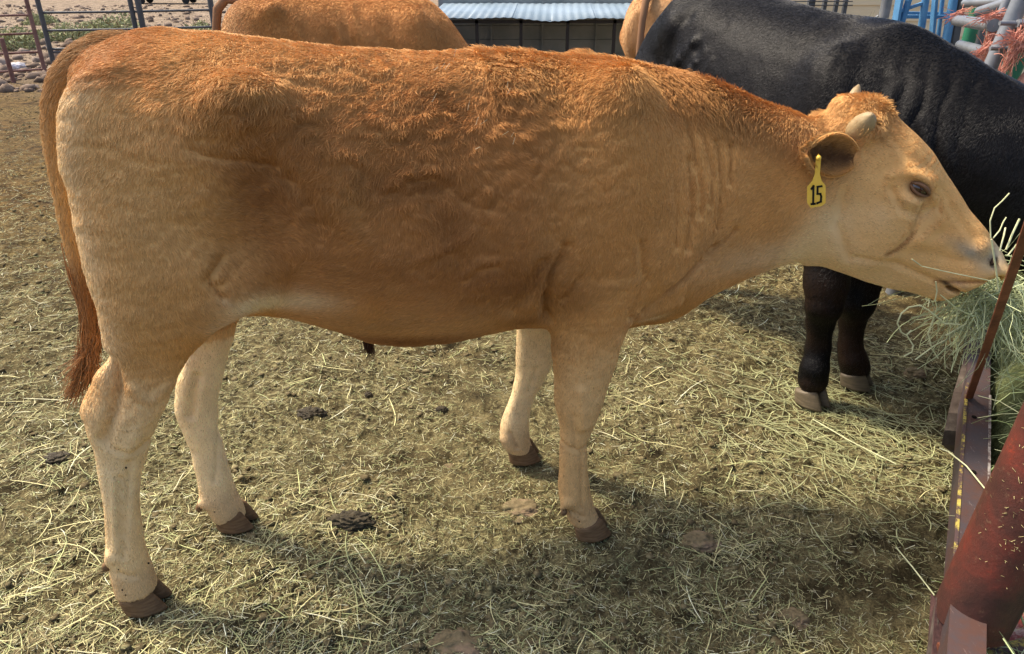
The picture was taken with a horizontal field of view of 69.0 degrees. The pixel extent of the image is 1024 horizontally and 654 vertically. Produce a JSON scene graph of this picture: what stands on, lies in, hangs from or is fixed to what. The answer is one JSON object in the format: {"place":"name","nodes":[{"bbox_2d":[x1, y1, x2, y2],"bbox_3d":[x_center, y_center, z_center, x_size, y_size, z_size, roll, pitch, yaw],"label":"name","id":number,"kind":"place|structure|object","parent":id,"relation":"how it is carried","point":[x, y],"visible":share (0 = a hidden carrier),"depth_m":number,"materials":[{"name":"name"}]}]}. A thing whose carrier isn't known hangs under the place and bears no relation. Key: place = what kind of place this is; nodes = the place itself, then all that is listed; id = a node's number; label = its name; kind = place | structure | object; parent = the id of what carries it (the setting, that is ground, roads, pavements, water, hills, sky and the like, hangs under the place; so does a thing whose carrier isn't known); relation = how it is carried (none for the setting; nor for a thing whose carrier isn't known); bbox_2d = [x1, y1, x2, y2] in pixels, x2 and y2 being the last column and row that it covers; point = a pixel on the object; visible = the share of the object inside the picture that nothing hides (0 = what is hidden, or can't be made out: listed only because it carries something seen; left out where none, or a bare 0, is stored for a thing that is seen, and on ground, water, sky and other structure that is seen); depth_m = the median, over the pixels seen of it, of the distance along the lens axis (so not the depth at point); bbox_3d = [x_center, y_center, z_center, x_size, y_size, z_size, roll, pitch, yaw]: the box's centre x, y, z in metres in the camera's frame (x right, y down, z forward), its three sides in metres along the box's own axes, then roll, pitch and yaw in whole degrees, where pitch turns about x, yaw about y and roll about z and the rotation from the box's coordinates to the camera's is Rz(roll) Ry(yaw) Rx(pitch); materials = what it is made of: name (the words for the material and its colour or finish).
{"place":"outdoors","nodes":[
{"label":"outdoors","id":0,"kind":"place"},
{"bbox_2d":[0,0,963,653],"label":"ground","id":1,"kind":"structure","parent":0,"point":[468,406],"depth_m":2.44,"materials":[{"name":"soil"}]},
{"bbox_2d":[11,62,26,69],"bbox_3d":[-7.947,-4.178,11.981,0.266,0.162,0.227,0,26,0],"label":"boulder","id":2,"kind":"object","parent":1,"relation":"on","point":[17,65],"visible":0.53,"depth_m":11.91,"materials":[{"name":"white stone"}]},
{"bbox_2d":[0,24,42,49],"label":"sagebrush","id":3,"kind":"object","parent":1,"relation":"on","point":[19,42],"visible":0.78,"depth_m":14.41,"materials":[{"name":"green plant"}]},
{"bbox_2d":[0,0,46,82],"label":"pipe fence panel","id":4,"kind":"object","parent":1,"relation":"on","point":[6,54],"visible":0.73,"depth_m":10.75,"materials":[{"name":"metal"}]},
{"bbox_2d":[15,27,55,41],"bbox_3d":[-10.203,-6.215,15.904,0.851,0.424,0.753,-22,34,-38],"label":"sagebrush","id":5,"kind":"object","parent":1,"relation":"on","point":[40,33],"visible":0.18,"depth_m":15.86,"materials":[{"name":"green plant"}]},
{"bbox_2d":[21,9,58,24],"bbox_3d":[-12.921,-8.460,20.336,1.045,0.521,0.997,0,26,0],"label":"sagebrush","id":6,"kind":"object","parent":1,"relation":"on","point":[49,19],"visible":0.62,"depth_m":20.27,"materials":[{"name":"green plant"}]},
{"bbox_2d":[43,451,70,466],"bbox_3d":[-1.542,0.449,2.533,0.089,0.043,0.078,-20,32,-35],"label":"dung pile","id":7,"kind":"object","parent":1,"relation":"on","point":[57,458],"visible":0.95,"depth_m":2.52,"materials":[{"name":"brown soil"}]},
{"bbox_2d":[48,20,92,41],"bbox_3d":[-9.664,-6.457,16.290,1.021,0.502,1.111,23,34,39],"label":"sagebrush","id":8,"kind":"object","parent":1,"relation":"on","point":[73,35],"visible":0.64,"depth_m":16.15,"materials":[{"name":"green plant"}]},
{"bbox_2d":[35,0,137,63],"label":"pipe fence panel","id":9,"kind":"object","parent":1,"relation":"on","point":[45,30],"visible":0.55,"depth_m":11.60,"materials":[{"name":"metal"}]},
{"bbox_2d":[77,17,121,28],"bbox_3d":[-9.532,-6.910,17.200,1.074,0.480,1.042,0,26,0],"label":"sagebrush","id":10,"kind":"object","parent":1,"relation":"on","point":[95,24],"visible":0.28,"depth_m":17.04,"materials":[{"name":"green plant"}]},
{"bbox_2d":[0,3,227,92],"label":"rubble","id":11,"kind":"object","parent":1,"relation":"on","point":[37,76],"visible":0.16,"depth_m":14.56,"materials":[{"name":"stone"}]},
{"bbox_2d":[96,9,139,28],"bbox_3d":[-9.046,-6.989,17.183,1.269,0.654,1.227,0,26,0],"label":"sagebrush","id":12,"kind":"object","parent":1,"relation":"on","point":[122,23],"visible":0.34,"depth_m":17.03,"materials":[{"name":"green plant"}]},
{"bbox_2d":[141,0,196,3],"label":"flat trailer","id":13,"kind":"object","parent":1,"relation":"on","point":[183,1],"visible":0.87,"depth_m":30.81,"materials":[{"name":"white paint"}]},
{"bbox_2d":[134,0,213,28],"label":"pipe fence panel","id":14,"kind":"object","parent":1,"relation":"on","point":[139,11],"visible":0.33,"depth_m":11.94,"materials":[{"name":"metal"}]},
{"bbox_2d":[181,19,211,30],"bbox_3d":[-6.850,-6.485,16.288,1.030,0.517,1.079,-11,28,-22],"label":"sagebrush","id":15,"kind":"object","parent":1,"relation":"on","point":[199,23],"visible":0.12,"depth_m":16.23,"materials":[{"name":"green plant"}]},
{"bbox_2d":[296,406,327,419],"bbox_3d":[-0.740,0.322,2.756,0.120,0.058,0.074,0,26,0],"label":"dung pile","id":16,"kind":"object","parent":1,"relation":"on","point":[305,413],"visible":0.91,"depth_m":2.74,"materials":[{"name":"brown soil"}]},
{"bbox_2d":[212,0,469,50],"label":"tan cow","id":17,"kind":"object","parent":1,"relation":"on","point":[421,25],"visible":0.2,"depth_m":4.38},
{"bbox_2d":[327,509,375,531],"bbox_3d":[-0.480,0.582,2.216,0.153,0.064,0.081,0,26,0],"label":"dung pile","id":18,"kind":"object","parent":1,"relation":"on","point":[352,520],"visible":0.93,"depth_m":2.20,"materials":[{"name":"brown soil"}]},
{"bbox_2d":[364,391,372,397],"bbox_3d":[-0.561,0.266,2.912,0.036,0.029,0.034,0,26,0],"label":"dung pile","id":19,"kind":"object","parent":1,"relation":"on","point":[368,394],"visible":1,"depth_m":2.90,"materials":[{"name":"brown soil"}]},
{"bbox_2d":[436,406,447,412],"bbox_3d":[-0.266,0.315,2.821,0.049,0.036,0.036,0,26,0],"label":"dung pile","id":20,"kind":"object","parent":1,"relation":"on","point":[441,409],"visible":0.98,"depth_m":2.81,"materials":[{"name":"brown soil"}]},
{"bbox_2d":[442,462,453,467],"bbox_3d":[-0.216,0.473,2.523,0.051,0.022,0.044,0,26,0],"label":"stone","id":21,"kind":"object","parent":1,"relation":"on","point":[450,464],"visible":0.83,"depth_m":2.52,"materials":[{"name":"beige stone"}]},
{"bbox_2d":[426,627,480,653],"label":"stone","id":22,"kind":"object","parent":1,"relation":"on","point":[452,641],"visible":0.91,"depth_m":1.83,"materials":[{"name":"stone"}]},
{"bbox_2d":[0,134,953,653],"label":"loose straw","id":23,"kind":"object","parent":1,"relation":"on","point":[418,630],"visible":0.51,"depth_m":2.11,"materials":[{"name":"yellow plant"}]},
{"bbox_2d":[0,83,961,653],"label":"dung crumbs","id":24,"kind":"object","parent":1,"relation":"on","point":[778,641],"visible":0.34,"depth_m":2.20,"materials":[{"name":"brown soil"}]},
{"bbox_2d":[0,122,962,653],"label":"chopped hay","id":25,"kind":"object","parent":1,"relation":"on","point":[506,586],"visible":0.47,"depth_m":2.21,"materials":[{"name":"plant"}]},
{"bbox_2d":[502,498,539,522],"bbox_3d":[0.030,0.566,2.286,0.133,0.044,0.108,0,26,0],"label":"stone","id":26,"kind":"object","parent":1,"relation":"on","point":[521,506],"visible":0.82,"depth_m":2.28,"materials":[{"name":"beige stone"}]},
{"bbox_2d":[39,26,1008,617],"bbox_3d":[0.094,-0.081,2.016,2.389,1.386,0.579,-5,26,-9],"label":"steer","id":27,"kind":"object","parent":1,"relation":"on","point":[209,188],"visible":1,"depth_m":1.65,"materials":[{"name":"brown fur"}]},
{"bbox_2d":[434,50,514,148],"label":"straw flecks","id":28,"kind":"object","parent":27,"relation":"attached to","point":[469,101],"visible":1,"depth_m":1.51,"materials":[{"name":"yellow plant"}]},
{"bbox_2d":[438,0,632,57],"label":"cattle shed","id":29,"kind":"structure","parent":1,"relation":"on","point":[565,26],"depth_m":16.44,"materials":[{"name":"metal"}]},
{"bbox_2d":[619,0,671,58],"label":"tan cow","id":30,"kind":"object","parent":1,"relation":"on","point":[641,16],"visible":0.06,"depth_m":5.56},
{"bbox_2d":[680,530,721,553],"bbox_3d":[0.550,0.628,2.176,0.125,0.044,0.090,0,26,0],"label":"stone","id":31,"kind":"object","parent":1,"relation":"on","point":[700,541],"visible":0.94,"depth_m":2.16,"materials":[{"name":"stone"}]},
{"bbox_2d":[777,607,810,629],"bbox_3d":[0.725,0.752,1.913,0.088,0.046,0.080,0,26,0],"label":"stone","id":32,"kind":"object","parent":1,"relation":"on","point":[799,613],"visible":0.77,"depth_m":1.90,"materials":[{"name":"stone"}]},
{"bbox_2d":[636,318,952,558],"bbox_3d":[1.234,0.387,2.637,1.453,0.067,2.047,0,26,0],"label":"dropped hay","id":33,"kind":"object","parent":1,"relation":"on","point":[831,427],"visible":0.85,"depth_m":2.67,"materials":[{"name":"plant"}]},
{"bbox_2d":[794,0,852,13],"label":"wire fence","id":34,"kind":"object","parent":1,"relation":"on","point":[835,5],"visible":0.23,"depth_m":8.24,"materials":[{"name":"grey metal"}]},
{"bbox_2d":[634,0,1023,411],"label":"black cow","id":35,"kind":"object","parent":1,"relation":"on","point":[961,112],"visible":0.42,"depth_m":2.42},
{"bbox_2d":[878,0,892,18],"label":"white post","id":36,"kind":"object","parent":1,"relation":"on","point":[885,8],"depth_m":7.33,"materials":[{"name":"white metal"}]},
{"bbox_2d":[792,0,1023,73],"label":"beige house","id":37,"kind":"structure","parent":1,"relation":"on","point":[863,7],"depth_m":11.93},
{"bbox_2d":[903,367,927,378],"bbox_3d":[1.648,0.189,3.035,0.098,0.041,0.068,0,26,0],"label":"stone","id":38,"kind":"object","parent":1,"relation":"on","point":[915,372],"visible":0.94,"depth_m":3.02,"materials":[{"name":"grey stone"}]},
{"bbox_2d":[812,193,1019,595],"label":"hay stalks","id":39,"kind":"object","parent":1,"relation":"on","point":[1008,243],"visible":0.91,"depth_m":1.95,"materials":[{"name":"plant"}]},
{"bbox_2d":[892,0,967,44],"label":"squeeze chute","id":40,"kind":"object","parent":1,"relation":"on","point":[951,33],"visible":0.3,"depth_m":5.18,"materials":[{"name":"blue paint"}]},
{"bbox_2d":[885,0,1023,295],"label":"galvanised panel","id":41,"kind":"object","parent":1,"relation":"on","point":[1013,16],"visible":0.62,"depth_m":3.35,"materials":[{"name":"grey metal"}]},
{"bbox_2d":[938,4,976,26],"bbox_3d":[2.537,-1.772,4.242,0.227,0.117,0.074,-3,26,-5],"label":"baling twine","id":42,"kind":"object","parent":41,"relation":"attached to","point":[961,11],"visible":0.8,"depth_m":4.24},
{"bbox_2d":[969,32,993,60],"bbox_3d":[2.157,-1.253,3.382,0.213,0.186,0.079,0,26,0],"label":"baling twine","id":43,"kind":"object","parent":41,"relation":"attached to","point":[981,51],"visible":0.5,"depth_m":3.38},
{"bbox_2d":[976,8,999,61],"bbox_3d":[2.183,-1.294,3.409,0.104,0.306,0.096,-16,30,-30],"label":"baling twine","id":44,"kind":"object","parent":41,"relation":"hanging from","point":[986,39],"visible":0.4,"depth_m":3.40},
{"bbox_2d":[963,7,1023,29],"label":"baling twine","id":45,"kind":"object","parent":41,"relation":"attached to","point":[994,15],"visible":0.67,"depth_m":3.36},
{"bbox_2d":[988,30,1023,57],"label":"baling twine","id":46,"kind":"object","parent":41,"relation":"attached to","point":[1010,36],"visible":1,"depth_m":3.12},
{"bbox_2d":[995,19,1023,76],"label":"baling twine","id":47,"kind":"object","parent":41,"relation":"attached to","point":[1012,56],"visible":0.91,"depth_m":3.15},
{"bbox_2d":[962,7,981,42],"bbox_3d":[2.863,-1.399,4.881,0.100,1.277,0.080,0,26,0],"label":"green post","id":48,"kind":"object","parent":1,"relation":"on","point":[969,35],"visible":0.05,"depth_m":4.64,"materials":[{"name":"metal"}]},
{"bbox_2d":[926,222,1023,653],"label":"hay feeder","id":49,"kind":"object","parent":1,"relation":"on","point":[976,604],"visible":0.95,"depth_m":1.48,"materials":[{"name":"red paint"}]},
{"bbox_2d":[865,233,1023,409],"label":"hay","id":50,"kind":"object","parent":49,"relation":"in","point":[975,304],"visible":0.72,"depth_m":2.04},
{"bbox_2d":[923,255,1023,653],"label":"hay heap","id":51,"kind":"object","parent":49,"relation":"in","point":[1022,620],"visible":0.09,"depth_m":1.98,"materials":[{"name":"plant"}]},
{"bbox_2d":[979,427,1023,576],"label":"chaff on pipe","id":52,"kind":"object","parent":49,"relation":"attached to","point":[1013,517],"visible":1,"depth_m":1.39,"materials":[{"name":"plant"}]},
{"bbox_2d":[990,272,1023,472],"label":"hay","id":53,"kind":"object","parent":49,"relation":"on","point":[998,428],"visible":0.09,"depth_m":2.24},
{"bbox_2d":[975,30,984,44],"bbox_3d":[3.134,-1.570,5.131,0.143,1.368,0.060,0,26,0],"label":"grey post","id":54,"kind":"object","parent":1,"relation":"on","point":[981,33],"depth_m":4.93,"materials":[{"name":"grey metal"}]},
{"bbox_2d":[1002,53,1023,79],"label":"green post","id":55,"kind":"object","parent":1,"relation":"on","point":[1017,70],"depth_m":3.67,"materials":[{"name":"metal"}]},
{"bbox_2d":[1017,72,1023,83],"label":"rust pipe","id":56,"kind":"object","parent":1,"relation":"on","point":[1021,78],"depth_m":3.15,"materials":[{"name":"red metal"}]}
]}

